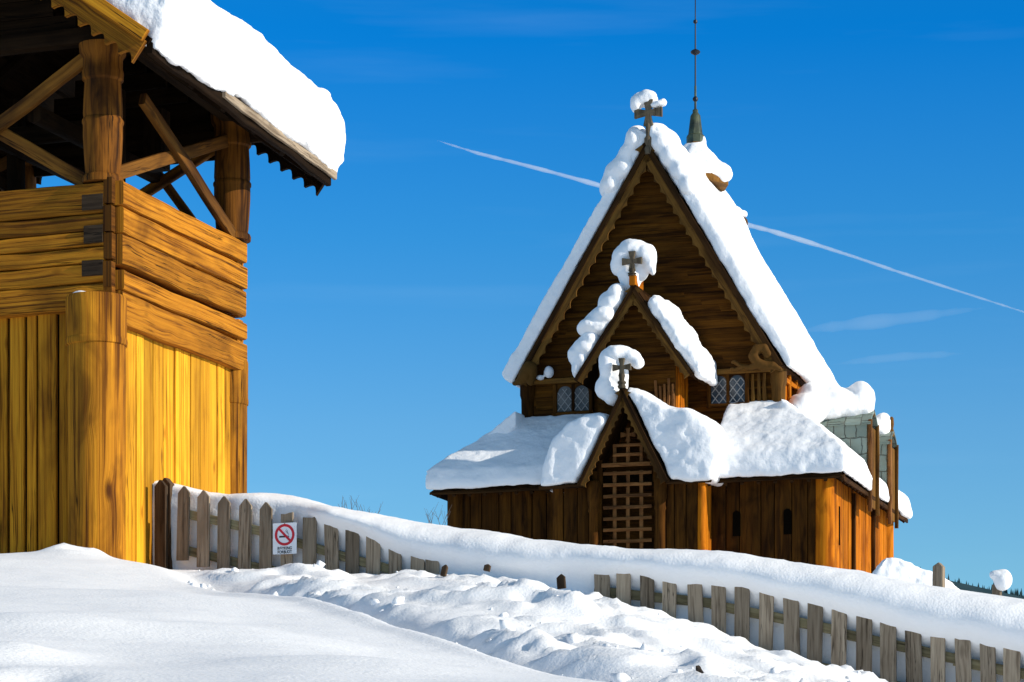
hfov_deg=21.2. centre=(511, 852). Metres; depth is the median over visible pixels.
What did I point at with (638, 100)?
snow
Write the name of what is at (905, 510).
snow
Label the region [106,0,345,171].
roof snow
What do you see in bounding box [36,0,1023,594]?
sky
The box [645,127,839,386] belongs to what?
snow
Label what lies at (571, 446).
snow
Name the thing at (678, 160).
snow
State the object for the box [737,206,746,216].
snow
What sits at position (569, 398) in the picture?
window
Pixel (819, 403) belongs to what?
snow
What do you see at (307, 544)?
picket fence
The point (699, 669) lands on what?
rock
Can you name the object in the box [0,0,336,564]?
bell tower
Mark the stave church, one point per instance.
(627, 492)
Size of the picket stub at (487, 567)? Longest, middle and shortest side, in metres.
0.065 x 0.062 x 0.030 m
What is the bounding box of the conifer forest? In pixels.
[920,566,1023,596]
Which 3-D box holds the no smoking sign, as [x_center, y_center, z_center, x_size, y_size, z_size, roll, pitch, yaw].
[-2.162,-2.992,25.975,0.249,0.297,0.013,0,0,21]
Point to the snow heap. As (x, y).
(896, 568)
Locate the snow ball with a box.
[989,569,1011,590]
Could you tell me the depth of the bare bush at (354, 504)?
41.93 m
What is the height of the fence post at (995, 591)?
0.624 m
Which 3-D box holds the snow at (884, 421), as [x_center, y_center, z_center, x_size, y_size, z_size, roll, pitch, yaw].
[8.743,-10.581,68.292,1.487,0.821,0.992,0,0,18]
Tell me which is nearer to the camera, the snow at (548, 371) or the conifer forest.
the snow at (548, 371)
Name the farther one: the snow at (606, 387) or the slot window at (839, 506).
the slot window at (839, 506)
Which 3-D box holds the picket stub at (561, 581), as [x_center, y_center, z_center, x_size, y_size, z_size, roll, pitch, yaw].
[0.435,-2.398,24.109,0.081,0.131,0.030,-7,-11,24]
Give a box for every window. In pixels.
[552,383,593,415]
[706,373,749,407]
[733,511,739,535]
[783,509,790,533]
[839,506,839,544]
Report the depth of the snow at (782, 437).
62.78 m
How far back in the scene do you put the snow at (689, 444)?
62.50 m
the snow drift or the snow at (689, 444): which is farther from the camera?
the snow at (689, 444)
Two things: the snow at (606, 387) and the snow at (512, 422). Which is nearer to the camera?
the snow at (606, 387)
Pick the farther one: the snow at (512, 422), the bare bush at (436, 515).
the snow at (512, 422)
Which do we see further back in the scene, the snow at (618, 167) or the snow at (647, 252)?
the snow at (618, 167)
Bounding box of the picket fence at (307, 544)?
[154,478,439,574]
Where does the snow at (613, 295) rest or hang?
on the stave church
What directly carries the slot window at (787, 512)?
in the stave church
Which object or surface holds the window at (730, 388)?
in the stave church
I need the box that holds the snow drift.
[152,481,1023,681]
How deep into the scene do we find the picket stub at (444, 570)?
24.75 m
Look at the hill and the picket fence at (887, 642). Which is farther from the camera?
the hill
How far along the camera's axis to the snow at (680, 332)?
63.45 m
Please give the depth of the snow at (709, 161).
68.89 m
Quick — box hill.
[949,580,1023,598]
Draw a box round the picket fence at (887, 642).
[594,573,1023,681]
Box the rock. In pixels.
[696,665,703,672]
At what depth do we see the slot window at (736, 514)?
63.24 m
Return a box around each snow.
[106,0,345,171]
[425,414,585,489]
[488,412,524,434]
[502,128,645,387]
[536,366,553,379]
[541,413,608,494]
[568,332,599,377]
[577,306,615,335]
[595,345,643,405]
[598,283,626,309]
[599,125,645,195]
[610,239,656,289]
[628,388,727,486]
[630,89,666,111]
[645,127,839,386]
[648,295,717,385]
[650,123,706,200]
[683,136,732,181]
[718,399,872,490]
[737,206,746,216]
[789,381,874,422]
[876,413,890,434]
[879,478,888,501]
[898,490,912,518]
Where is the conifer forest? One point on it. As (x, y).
(1016, 592)
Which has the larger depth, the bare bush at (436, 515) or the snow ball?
the bare bush at (436, 515)
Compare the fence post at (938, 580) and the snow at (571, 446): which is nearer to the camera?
the fence post at (938, 580)
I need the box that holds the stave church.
[429,0,907,572]
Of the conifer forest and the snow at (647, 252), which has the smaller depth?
the snow at (647, 252)
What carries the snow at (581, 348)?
on the stave church
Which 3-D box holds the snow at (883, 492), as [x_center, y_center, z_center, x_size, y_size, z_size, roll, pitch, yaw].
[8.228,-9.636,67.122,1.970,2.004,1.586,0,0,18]
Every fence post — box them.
[932,562,944,586]
[992,584,1001,595]
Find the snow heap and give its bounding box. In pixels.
[872,557,959,589]
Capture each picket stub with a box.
[440,565,447,576]
[483,564,490,571]
[556,574,565,588]
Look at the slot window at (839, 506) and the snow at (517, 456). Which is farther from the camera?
the snow at (517, 456)
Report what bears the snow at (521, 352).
on the stave church
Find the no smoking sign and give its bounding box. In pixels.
[273,522,296,554]
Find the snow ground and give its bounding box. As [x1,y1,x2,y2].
[0,543,1023,681]
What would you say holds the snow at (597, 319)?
on the stave church
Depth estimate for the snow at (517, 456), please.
64.94 m
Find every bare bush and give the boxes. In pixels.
[339,495,380,512]
[424,505,449,524]
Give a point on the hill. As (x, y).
(962, 586)
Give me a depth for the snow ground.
16.95 m

